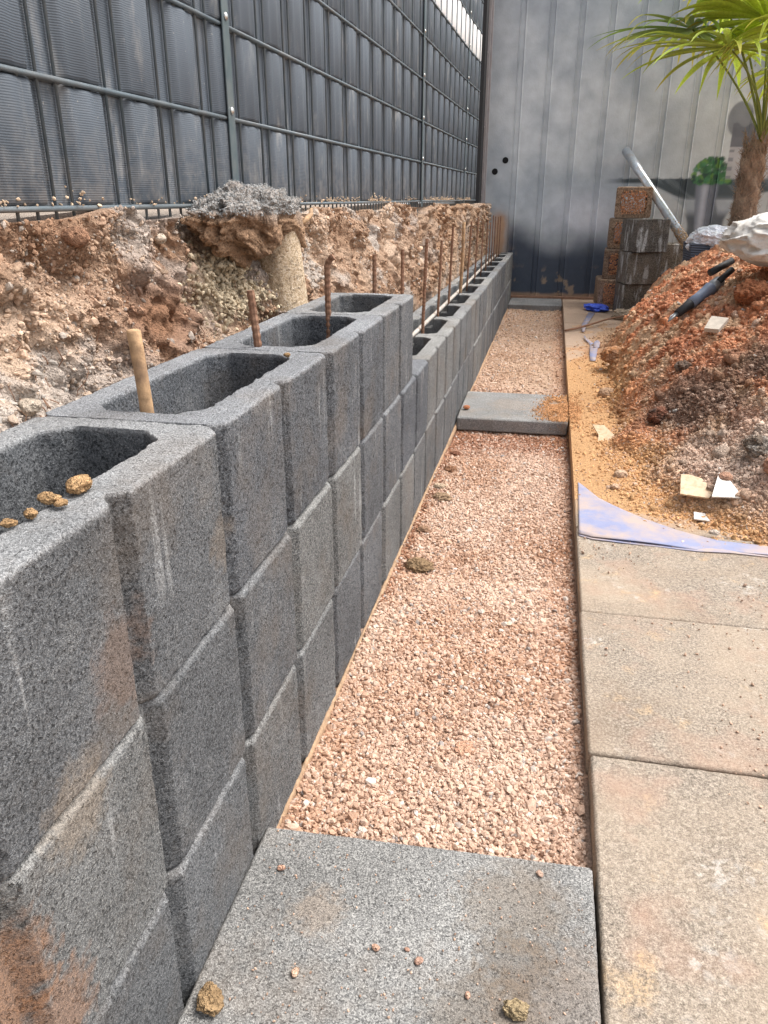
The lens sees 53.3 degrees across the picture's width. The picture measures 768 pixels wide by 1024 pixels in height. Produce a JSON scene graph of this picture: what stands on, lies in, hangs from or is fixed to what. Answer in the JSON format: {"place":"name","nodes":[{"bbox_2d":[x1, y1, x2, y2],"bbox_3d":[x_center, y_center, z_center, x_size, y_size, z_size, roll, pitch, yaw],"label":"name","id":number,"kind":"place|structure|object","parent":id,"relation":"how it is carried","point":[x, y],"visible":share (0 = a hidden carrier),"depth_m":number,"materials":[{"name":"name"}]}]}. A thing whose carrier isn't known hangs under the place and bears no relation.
{"place":"outdoors","nodes":[
{"label":"outdoors","id":0,"kind":"place"},
{"bbox_2d":[0,202,491,432],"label":"earth bank","id":1,"kind":"structure","parent":0,"point":[160,327],"depth_m":1.63,"materials":[{"name":"soil"}]},
{"bbox_2d":[18,397,41,415],"bbox_3d":[-0.555,-0.165,1.195,0.037,0.028,0.036,18,28,37],"label":"bank stone","id":2,"kind":"object","parent":1,"relation":"on","point":[29,406],"visible":0.94,"depth_m":1.18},
{"bbox_2d":[60,226,90,248],"bbox_3d":[-0.548,-0.488,1.360,0.053,0.038,0.053,5,23,11],"label":"bank stone","id":3,"kind":"object","parent":1,"relation":"on","point":[76,237],"visible":0.98,"depth_m":1.34,"materials":[{"name":"stone"}]},
{"bbox_2d":[1,281,235,426],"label":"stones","id":4,"kind":"object","parent":1,"relation":"on","point":[46,403],"visible":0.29,"depth_m":1.32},
{"bbox_2d":[0,0,483,221],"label":"privacy fence","id":5,"kind":"object","parent":1,"relation":"on","point":[117,103],"visible":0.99,"depth_m":2.04,"materials":[{"name":"grey metal"}]},
{"bbox_2d":[179,179,306,267],"bbox_3d":[-0.355,-0.779,2.072,0.209,0.219,0.714,5,23,11],"label":"mortar lump","id":6,"kind":"object","parent":1,"relation":"on","point":[241,225],"visible":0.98,"depth_m":1.90,"materials":[{"name":"concrete"}]},
{"bbox_2d":[0,186,491,430],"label":"bank rubble","id":7,"kind":"object","parent":1,"relation":"on","point":[225,293],"visible":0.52,"depth_m":1.55,"materials":[{"name":"soil"}]},
{"bbox_2d":[257,230,307,311],"bbox_3d":[-0.280,-0.343,2.373,0.162,1.000,0.178,2,22,12],"label":"concrete footing","id":8,"kind":"object","parent":1,"relation":"on","point":[282,264],"visible":0.13,"depth_m":2.17,"materials":[{"name":"concrete"}]},
{"bbox_2d":[473,0,489,202],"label":"dark post","id":9,"kind":"object","parent":1,"relation":"on","point":[486,5],"visible":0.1,"depth_m":7.74,"materials":[{"name":"black"}]},
{"bbox_2d":[372,254,376,292],"bbox_3d":[-0.031,-0.444,2.619,0.014,0.832,0.014,15,26,31],"label":"rebar","id":10,"kind":"object","parent":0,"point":[374,275],"visible":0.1,"depth_m":2.48,"materials":[{"name":"metal"}]},
{"bbox_2d":[278,308,591,869],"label":"gravel","id":11,"kind":"structure","parent":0,"point":[493,595],"depth_m":1.85,"materials":[{"name":"gravel"}]},
{"bbox_2d":[91,757,253,1023],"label":"formwork block","id":12,"kind":"structure","parent":11,"relation":"on","point":[156,977],"depth_m":1.06,"materials":[{"name":"concrete"}]},
{"bbox_2d":[0,710,167,1023],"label":"formwork block","id":13,"kind":"structure","parent":12,"relation":"on","point":[83,886],"depth_m":0.79,"materials":[{"name":"concrete"}]},
{"bbox_2d":[0,416,229,882],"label":"formwork block","id":14,"kind":"structure","parent":13,"relation":"on","point":[114,596],"depth_m":0.81,"materials":[{"name":"concrete"}]},
{"bbox_2d":[0,518,17,527],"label":"clay lump","id":15,"kind":"object","parent":14,"relation":"on","point":[6,523],"visible":1,"depth_m":0.71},
{"bbox_2d":[36,491,61,504],"bbox_3d":[-0.332,-0.013,0.760,0.024,0.013,0.019,13,25,28],"label":"clay lump","id":16,"kind":"object","parent":14,"relation":"on","point":[47,498],"visible":1,"depth_m":0.75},
{"bbox_2d":[65,474,92,494],"bbox_3d":[-0.317,-0.028,0.794,0.025,0.020,0.038,5,23,11],"label":"clay lump","id":17,"kind":"object","parent":14,"relation":"on","point":[79,484],"visible":1,"depth_m":0.79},
{"bbox_2d":[177,828,600,1023],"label":"grey slab","id":18,"kind":"structure","parent":11,"relation":"on","point":[547,990],"depth_m":1.15,"materials":[{"name":"concrete"}]},
{"bbox_2d":[196,981,223,1016],"bbox_3d":[-0.238,0.671,1.054,0.042,0.025,0.047,5,23,11],"label":"clay lump","id":19,"kind":"object","parent":18,"relation":"on","point":[210,998],"visible":1,"depth_m":1.04,"materials":[{"name":"soil"}]},
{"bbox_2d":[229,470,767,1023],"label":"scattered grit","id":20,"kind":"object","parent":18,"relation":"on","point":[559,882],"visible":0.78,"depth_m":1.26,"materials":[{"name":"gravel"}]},
{"bbox_2d":[502,998,529,1020],"bbox_3d":[0.180,0.677,1.042,0.037,0.020,0.030,5,23,11],"label":"pebble","id":21,"kind":"object","parent":18,"relation":"on","point":[515,1009],"visible":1,"depth_m":1.03,"materials":[{"name":"stone"}]},
{"bbox_2d":[276,308,507,827],"bbox_3d":[0.601,-0.850,4.954,0.012,0.048,7.950,5,23,11],"label":"wall footing","id":22,"kind":"object","parent":11,"relation":"on","point":[317,740],"depth_m":1.95,"materials":[{"name":"concrete"}]},
{"bbox_2d":[405,557,434,572],"bbox_3d":[0.113,0.171,2.419,0.100,0.043,0.087,5,23,11],"label":"earth clod","id":23,"kind":"object","parent":11,"relation":"on","point":[418,565],"visible":0.99,"depth_m":2.40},
{"bbox_2d":[454,740,475,756],"bbox_3d":[0.171,0.503,1.625,0.048,0.014,0.054,5,23,11],"label":"flat stone","id":24,"kind":"object","parent":11,"relation":"on","point":[462,747],"visible":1,"depth_m":1.62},
{"bbox_2d":[380,432,566,603],"bbox_3d":[0.446,-0.051,3.006,0.558,0.049,1.865,5,23,11],"label":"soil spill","id":25,"kind":"object","parent":11,"relation":"on","point":[452,445],"visible":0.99,"depth_m":3.33,"materials":[{"name":"stone"}]},
{"bbox_2d":[492,302,497,341],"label":"formwork block","id":26,"kind":"structure","parent":11,"relation":"on","point":[495,318],"depth_m":6.30,"materials":[{"name":"concrete"}]},
{"bbox_2d":[458,271,497,312],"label":"formwork block","id":27,"kind":"structure","parent":26,"relation":"on","point":[492,275],"depth_m":6.07,"materials":[{"name":"concrete"}]},
{"bbox_2d":[456,391,567,435],"bbox_3d":[0.699,-0.541,4.131,0.557,0.072,0.587,4,23,10],"label":"grey slab","id":28,"kind":"object","parent":11,"relation":"on","point":[498,412],"depth_m":3.93,"materials":[{"name":"concrete"}]},
{"bbox_2d":[508,298,561,310],"bbox_3d":[1.638,-2.247,8.285,0.557,0.072,0.587,5,23,11],"label":"grey slab","id":29,"kind":"object","parent":11,"relation":"on","point":[541,304],"depth_m":8.06,"materials":[{"name":"concrete"}]},
{"bbox_2d":[524,386,589,452],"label":"spilled soil","id":30,"kind":"structure","parent":11,"relation":"on","point":[561,409],"depth_m":3.99,"materials":[{"name":"soil"}]},
{"bbox_2d":[562,299,593,311],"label":"paving slab","id":31,"kind":"structure","parent":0,"point":[572,302],"depth_m":8.15,"materials":[{"name":"concrete"}]},
{"bbox_2d":[593,275,615,308],"bbox_3d":[2.338,-2.244,7.797,0.339,0.283,0.469,4,23,9],"label":"stacked block","id":32,"kind":"object","parent":31,"relation":"on","point":[601,283],"depth_m":7.62,"materials":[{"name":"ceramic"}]},
{"bbox_2d":[602,247,619,278],"bbox_3d":[2.388,-2.513,7.715,0.339,0.282,0.469,6,23,14],"label":"stacked block","id":33,"kind":"object","parent":32,"relation":"on","point":[607,273],"depth_m":7.55,"materials":[{"name":"brick"}]},
{"bbox_2d":[607,218,644,248],"bbox_3d":[2.416,-2.785,7.633,0.339,0.282,0.469,5,23,13],"label":"stacked block","id":34,"kind":"object","parent":33,"relation":"on","point":[612,243],"depth_m":7.47,"materials":[{"name":"brick"}]},
{"bbox_2d":[614,187,652,217],"bbox_3d":[2.455,-3.051,7.531,0.339,0.282,0.468,6,23,15],"label":"stacked block","id":35,"kind":"object","parent":34,"relation":"on","point":[620,211],"depth_m":7.34,"materials":[{"name":"brick"}]},
{"bbox_2d":[622,147,688,248],"bbox_3d":[2.634,-2.973,7.322,0.105,1.026,1.497,-5,23,-12],"label":"metal tube","id":36,"kind":"object","parent":35,"relation":"on","point":[680,234],"visible":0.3,"depth_m":7.31,"materials":[{"name":"metal"}]},
{"bbox_2d":[588,755,767,1023],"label":"paving slab","id":37,"kind":"structure","parent":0,"point":[680,869],"depth_m":1.23,"materials":[{"name":"concrete"}]},
{"label":"paving bed","id":38,"kind":"structure","parent":0,"visible":0},
{"bbox_2d":[565,362,567,387],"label":"paving slab","id":39,"kind":"structure","parent":38,"relation":"on","point":[566,373],"depth_m":4.97,"materials":[{"name":"concrete"}]},
{"bbox_2d":[566,244,767,543],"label":"soil heap","id":40,"kind":"object","parent":39,"relation":"on","point":[587,447],"visible":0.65,"depth_m":3.57,"materials":[{"name":"soil"}]},
{"bbox_2d":[593,424,613,440],"bbox_3d":[1.039,-0.360,3.517,0.145,0.008,0.180,-7,38,3],"label":"tile shard","id":41,"kind":"object","parent":40,"relation":"on","point":[603,431],"visible":0.65,"depth_m":3.52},
{"bbox_2d":[600,345,620,363],"bbox_3d":[1.451,-0.992,4.844,0.166,0.117,0.173,5,23,11],"label":"soil clod","id":42,"kind":"object","parent":40,"relation":"on","point":[609,355],"visible":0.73,"depth_m":4.80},
{"bbox_2d":[646,406,668,423],"bbox_3d":[1.213,-0.422,3.362,0.116,0.077,0.107,5,23,11],"label":"soil clod","id":43,"kind":"object","parent":40,"relation":"on","point":[655,415],"visible":0.7,"depth_m":3.33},
{"bbox_2d":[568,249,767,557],"bbox_3d":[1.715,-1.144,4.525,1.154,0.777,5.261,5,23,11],"label":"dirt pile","id":44,"kind":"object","parent":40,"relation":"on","point":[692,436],"visible":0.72,"depth_m":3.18,"materials":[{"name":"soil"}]},
{"bbox_2d":[598,249,767,545],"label":"soil crumbs","id":45,"kind":"object","parent":44,"relation":"on","point":[731,359],"visible":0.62,"depth_m":3.40,"materials":[{"name":"soil"}]},
{"bbox_2d":[674,359,691,372],"bbox_3d":[1.393,-0.675,3.548,0.093,0.061,0.092,5,23,11],"label":"soil clod","id":46,"kind":"object","parent":40,"relation":"on","point":[681,365],"visible":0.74,"depth_m":3.52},
{"bbox_2d":[680,474,712,498],"bbox_3d":[1.108,-0.091,2.710,0.120,0.006,0.120,7,43,10],"label":"tile shard","id":47,"kind":"object","parent":40,"relation":"on","point":[692,486],"visible":0.9,"depth_m":2.70,"materials":[{"name":"tile"}]},
{"bbox_2d":[668,257,734,321],"bbox_3d":[1.741,-1.222,4.194,0.510,0.313,0.102,-12,25,-27],"label":"hand tool","id":48,"kind":"object","parent":40,"relation":"on","point":[711,287],"visible":0.98,"depth_m":4.17,"materials":[{"name":"metal"}]},
{"bbox_2d":[704,316,728,332],"bbox_3d":[1.597,-0.903,3.676,0.120,0.020,0.130,-5,43,15],"label":"tile shard","id":49,"kind":"object","parent":40,"relation":"on","point":[715,324],"visible":1,"depth_m":3.66,"materials":[{"name":"ceramic"}]},
{"bbox_2d":[712,472,740,498],"bbox_3d":[1.182,-0.092,2.648,0.102,0.006,0.130,5,44,11],"label":"tile shard","id":50,"kind":"object","parent":40,"relation":"on","point":[724,489],"visible":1,"depth_m":2.63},
{"bbox_2d":[718,212,767,266],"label":"sack","id":51,"kind":"object","parent":40,"relation":"on","point":[746,240],"visible":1,"depth_m":3.82,"materials":[{"name":"plastic"}]},
{"bbox_2d":[733,278,767,305],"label":"soil clod","id":52,"kind":"object","parent":40,"relation":"on","point":[747,291],"visible":0.84,"depth_m":3.77,"materials":[{"name":"soil"}]},
{"bbox_2d":[742,434,767,457],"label":"soil clod","id":53,"kind":"object","parent":40,"relation":"on","point":[756,446],"visible":0.88,"depth_m":2.67,"materials":[{"name":"soil"}]},
{"bbox_2d":[565,346,585,364],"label":"paving slab","id":54,"kind":"structure","parent":38,"relation":"on","point":[570,355],"depth_m":5.48,"materials":[{"name":"concrete"}]},
{"bbox_2d":[564,333,596,352],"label":"paving slab","id":55,"kind":"structure","parent":38,"relation":"on","point":[570,339],"depth_m":6.06,"materials":[{"name":"concrete"}]},
{"bbox_2d":[563,306,613,314],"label":"paving slab","id":56,"kind":"structure","parent":38,"relation":"on","point":[573,310],"depth_m":7.51,"materials":[{"name":"concrete"}]},
{"bbox_2d":[583,303,608,311],"bbox_3d":[2.107,-2.011,7.524,0.221,0.076,0.341,-7,23,-16],"label":"blue bundle","id":57,"kind":"object","parent":56,"relation":"on","point":[595,307],"visible":1,"depth_m":7.47,"materials":[{"name":"plastic"}]},
{"bbox_2d":[563,323,618,333],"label":"paving slab","id":58,"kind":"structure","parent":38,"relation":"on","point":[595,329],"depth_m":6.56,"materials":[{"name":"concrete"}]},
{"bbox_2d":[563,314,622,326],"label":"paving slab","id":59,"kind":"structure","parent":38,"relation":"on","point":[573,318],"depth_m":7.01,"materials":[{"name":"concrete"}]},
{"bbox_2d":[572,476,748,540],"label":"paving slab","id":60,"kind":"structure","parent":38,"relation":"on","point":[695,531],"depth_m":2.62,"materials":[{"name":"concrete"}]},
{"bbox_2d":[574,527,767,629],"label":"paving slab","id":61,"kind":"structure","parent":38,"relation":"on","point":[666,594],"depth_m":2.21,"materials":[{"name":"concrete"}]},
{"bbox_2d":[578,482,767,556],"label":"blue sheet","id":62,"kind":"object","parent":61,"relation":"on","point":[601,519],"visible":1,"depth_m":2.53,"materials":[{"name":"plastic"}]},
{"bbox_2d":[578,611,767,779],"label":"paving slab","id":63,"kind":"structure","parent":38,"relation":"on","point":[638,706],"depth_m":1.72,"materials":[{"name":"concrete"}]},
{"bbox_2d":[586,0,767,225],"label":"palm tree","id":64,"kind":"object","parent":38,"relation":"on","point":[751,28],"visible":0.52,"depth_m":6.27,"materials":[{"name":"green plant"}]},
{"bbox_3d":[2.646,-1.921,7.473,0.582,0.064,0.582,5,23,11],"label":"paving slab","id":65,"kind":"object","parent":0,"visible":0},
{"bbox_2d":[612,281,651,310],"bbox_3d":[2.404,-2.055,7.349,0.319,0.283,0.344,1,22,4],"label":"stacked block","id":66,"kind":"object","parent":65,"relation":"on","point":[627,296],"depth_m":7.19,"materials":[{"name":"concrete"}]},
{"bbox_2d":[616,250,662,284],"bbox_3d":[2.404,-2.312,7.220,0.319,0.283,0.343,0,22,0],"label":"stacked block","id":67,"kind":"object","parent":66,"relation":"on","point":[638,268],"depth_m":7.08,"materials":[{"name":"concrete"}]},
{"bbox_2d":[620,218,670,251],"bbox_3d":[2.412,-2.562,7.078,0.319,0.284,0.344,-4,23,-9],"label":"stacked block","id":68,"kind":"object","parent":67,"relation":"on","point":[643,235],"depth_m":6.94,"materials":[{"name":"concrete"}]},
{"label":"stacked block","id":69,"kind":"object","parent":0,"visible":0},
{"bbox_2d":[660,242,682,273],"bbox_3d":[2.834,-2.533,7.619,0.289,0.281,0.304,1,22,3],"label":"stacked block","id":70,"kind":"object","parent":69,"relation":"on","point":[672,257],"depth_m":7.48,"materials":[{"name":"concrete"}]},
{"label":"ground","id":71,"kind":"structure","parent":0,"visible":0},
{"bbox_2d":[242,599,335,855],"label":"formwork block","id":72,"kind":"structure","parent":71,"relation":"on","point":[279,742],"depth_m":1.45,"materials":[{"name":"concrete"}]},
{"bbox_2d":[138,532,296,869],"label":"formwork block","id":73,"kind":"structure","parent":72,"relation":"on","point":[203,712],"depth_m":1.10,"materials":[{"name":"concrete"}]},
{"bbox_2d":[45,348,328,594],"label":"formwork block","id":74,"kind":"structure","parent":73,"relation":"on","point":[262,414],"depth_m":1.28,"materials":[{"name":"concrete"}]},
{"bbox_2d":[126,329,153,412],"bbox_3d":[-0.343,-0.047,1.155,0.034,0.450,0.020,-1,22,-2],"label":"wooden dowel","id":75,"kind":"object","parent":74,"relation":"in","point":[136,348],"visible":0.31,"depth_m":1.08,"materials":[{"name":"brown wood"}]},
{"bbox_2d":[331,511,381,686],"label":"formwork block","id":76,"kind":"structure","parent":71,"relation":"on","point":[357,589],"depth_m":1.96,"materials":[{"name":"concrete"}]},
{"bbox_2d":[286,446,361,649],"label":"formwork block","id":77,"kind":"structure","parent":76,"relation":"on","point":[324,531],"depth_m":1.60,"materials":[{"name":"concrete"}]},
{"bbox_2d":[205,313,382,475],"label":"formwork block","id":78,"kind":"structure","parent":77,"relation":"on","point":[350,349],"depth_m":1.79,"materials":[{"name":"concrete"}]},
{"bbox_2d":[247,290,261,346],"bbox_3d":[-0.253,-0.063,1.695,0.047,0.829,0.023,-4,23,-10],"label":"rebar","id":79,"kind":"object","parent":78,"relation":"attached to","point":[254,321],"visible":0.18,"depth_m":1.55,"materials":[{"name":"metal"}]},
{"bbox_2d":[324,254,334,337],"bbox_3d":[-0.139,-0.253,2.103,0.031,0.869,0.017,5,23,11],"label":"rebar","id":80,"kind":"object","parent":78,"relation":"attached to","point":[328,263],"visible":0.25,"depth_m":1.97,"materials":[{"name":"metal"}]},
{"bbox_2d":[380,454,413,585],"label":"formwork block","id":81,"kind":"structure","parent":71,"relation":"on","point":[396,510],"depth_m":2.43,"materials":[{"name":"concrete"}]},
{"bbox_2d":[358,394,400,538],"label":"formwork block","id":82,"kind":"structure","parent":81,"relation":"on","point":[379,446],"depth_m":2.10,"materials":[{"name":"concrete"}]},
{"bbox_2d":[286,293,412,411],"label":"formwork block","id":83,"kind":"structure","parent":82,"relation":"on","point":[394,312],"depth_m":2.27,"materials":[{"name":"concrete"}]},
{"bbox_2d":[413,415,434,516],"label":"formwork block","id":84,"kind":"structure","parent":71,"relation":"on","point":[423,452],"depth_m":2.95,"materials":[{"name":"concrete"}]},
{"bbox_2d":[400,249,403,293],"bbox_3d":[0.071,-0.624,3.074,0.014,0.818,0.014,-4,23,-10],"label":"rebar","id":85,"kind":"object","parent":84,"relation":"attached to","point":[402,273],"visible":0.24,"depth_m":2.95,"materials":[{"name":"metal"}]},
{"bbox_2d":[399,359,427,472],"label":"formwork block","id":86,"kind":"structure","parent":84,"relation":"on","point":[413,393],"depth_m":2.61,"materials":[{"name":"concrete"}]},
{"bbox_2d":[434,386,451,469],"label":"formwork block","id":87,"kind":"structure","parent":71,"relation":"on","point":[442,413],"depth_m":3.41,"materials":[{"name":"concrete"}]},
{"bbox_2d":[421,239,428,333],"bbox_3d":[0.185,-0.827,3.550,0.027,0.832,0.016,5,23,11],"label":"rebar","id":88,"kind":"object","parent":87,"relation":"attached to","point":[424,285],"visible":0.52,"depth_m":3.46,"materials":[{"name":"metal"}]},
{"bbox_2d":[412,335,445,424],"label":"formwork block","id":89,"kind":"structure","parent":87,"relation":"on","point":[430,350],"depth_m":3.13,"materials":[{"name":"concrete"}]},
{"bbox_2d":[450,365,463,434],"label":"formwork block","id":90,"kind":"structure","parent":71,"relation":"on","point":[457,391],"depth_m":3.91,"materials":[{"name":"concrete"}]},
{"bbox_2d":[413,317,459,394],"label":"formwork block","id":91,"kind":"structure","parent":90,"relation":"on","point":[448,329],"depth_m":3.63,"materials":[{"name":"concrete"}]},
{"bbox_2d":[413,254,495,337],"bbox_3d":[0.593,-1.642,5.487,0.026,0.023,6.200,4,23,11],"label":"steel rod","id":92,"kind":"object","parent":91,"relation":"on","point":[416,331],"visible":0.56,"depth_m":4.31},
{"bbox_2d":[437,240,442,316],"bbox_3d":[0.287,-0.999,4.009,0.024,0.802,0.014,5,23,11],"label":"rebar","id":93,"kind":"object","parent":90,"relation":"attached to","point":[440,270],"visible":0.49,"depth_m":3.92,"materials":[{"name":"metal"}]},
{"bbox_2d":[462,347,472,403],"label":"formwork block","id":94,"kind":"structure","parent":71,"relation":"on","point":[467,375],"depth_m":4.40,"materials":[{"name":"concrete"}]},
{"bbox_2d":[413,304,471,370],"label":"formwork block","id":95,"kind":"structure","parent":94,"relation":"on","point":[462,313],"depth_m":4.12,"materials":[{"name":"concrete"}]},
{"bbox_2d":[472,333,481,385],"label":"formwork block","id":96,"kind":"structure","parent":71,"relation":"on","point":[476,357],"depth_m":4.85,"materials":[{"name":"concrete"}]},
{"bbox_2d":[425,293,479,349],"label":"formwork block","id":97,"kind":"structure","parent":96,"relation":"on","point":[473,300],"depth_m":4.62,"materials":[{"name":"concrete"}]},
{"bbox_2d":[447,226,453,305],"bbox_3d":[0.378,-1.187,4.397,0.025,0.855,0.013,5,23,11],"label":"rebar","id":98,"kind":"object","parent":97,"relation":"attached to","point":[451,257],"visible":0.47,"depth_m":4.31,"materials":[{"name":"metal"}]},
{"bbox_2d":[480,321,487,367],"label":"formwork block","id":99,"kind":"structure","parent":71,"relation":"on","point":[484,341],"depth_m":5.40,"materials":[{"name":"concrete"}]},
{"bbox_2d":[440,284,486,335],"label":"formwork block","id":100,"kind":"structure","parent":99,"relation":"on","point":[481,290],"depth_m":5.10,"materials":[{"name":"concrete"}]},
{"bbox_2d":[459,222,465,293],"bbox_3d":[0.490,-1.418,4.884,0.030,0.813,0.020,5,23,11],"label":"rebar","id":101,"kind":"object","parent":100,"relation":"attached to","point":[462,257],"visible":0.58,"depth_m":4.80,"materials":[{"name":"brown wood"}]},
{"bbox_2d":[486,311,492,353],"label":"formwork block","id":102,"kind":"structure","parent":71,"relation":"on","point":[489,331],"depth_m":5.84,"materials":[{"name":"concrete"}]},
{"bbox_2d":[448,277,492,320],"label":"formwork block","id":103,"kind":"structure","parent":102,"relation":"on","point":[487,282],"depth_m":5.57,"materials":[{"name":"concrete"}]},
{"bbox_2d":[497,296,501,330],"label":"formwork block","id":104,"kind":"structure","parent":71,"relation":"on","point":[499,311],"depth_m":6.81,"materials":[{"name":"concrete"}]},
{"bbox_2d":[466,266,501,303],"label":"formwork block","id":105,"kind":"structure","parent":104,"relation":"on","point":[498,269],"depth_m":6.58,"materials":[{"name":"concrete"}]},
{"bbox_2d":[501,289,505,320],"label":"formwork block","id":106,"kind":"structure","parent":71,"relation":"on","point":[503,303],"depth_m":7.34,"materials":[{"name":"concrete"}]},
{"bbox_2d":[472,261,505,296],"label":"formwork block","id":107,"kind":"structure","parent":106,"relation":"on","point":[501,264],"depth_m":7.04,"materials":[{"name":"concrete"}]},
{"bbox_2d":[504,283,508,313],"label":"formwork block","id":108,"kind":"structure","parent":71,"relation":"on","point":[506,297],"depth_m":7.77,"materials":[{"name":"concrete"}]},
{"bbox_2d":[478,257,508,289],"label":"formwork block","id":109,"kind":"structure","parent":108,"relation":"on","point":[506,260],"depth_m":7.53,"materials":[{"name":"concrete"}]},
{"bbox_2d":[481,0,767,300],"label":"painted metal wall","id":110,"kind":"structure","parent":71,"relation":"on","point":[569,118],"depth_m":7.82,"materials":[{"name":"grey"}]},
{"bbox_3d":[2.526,-1.703,6.944,0.582,0.064,0.582,5,23,11],"label":"paving slab","id":111,"kind":"object","parent":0,"visible":0},
{"bbox_2d":[682,241,710,261],"bbox_3d":[2.874,-1.917,6.477,0.679,0.685,0.430,5,23,11],"label":"planter","id":112,"kind":"object","parent":111,"relation":"on","point":[695,250],"visible":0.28,"depth_m":6.24,"materials":[{"name":"black plastic"}]},
{"bbox_2d":[685,225,727,250],"bbox_3d":[2.723,-2.230,6.288,0.462,0.251,0.361,5,23,11],"label":"crumpled film","id":113,"kind":"object","parent":112,"relation":"in","point":[710,235],"visible":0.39,"depth_m":6.19,"materials":[{"name":"plastic"}]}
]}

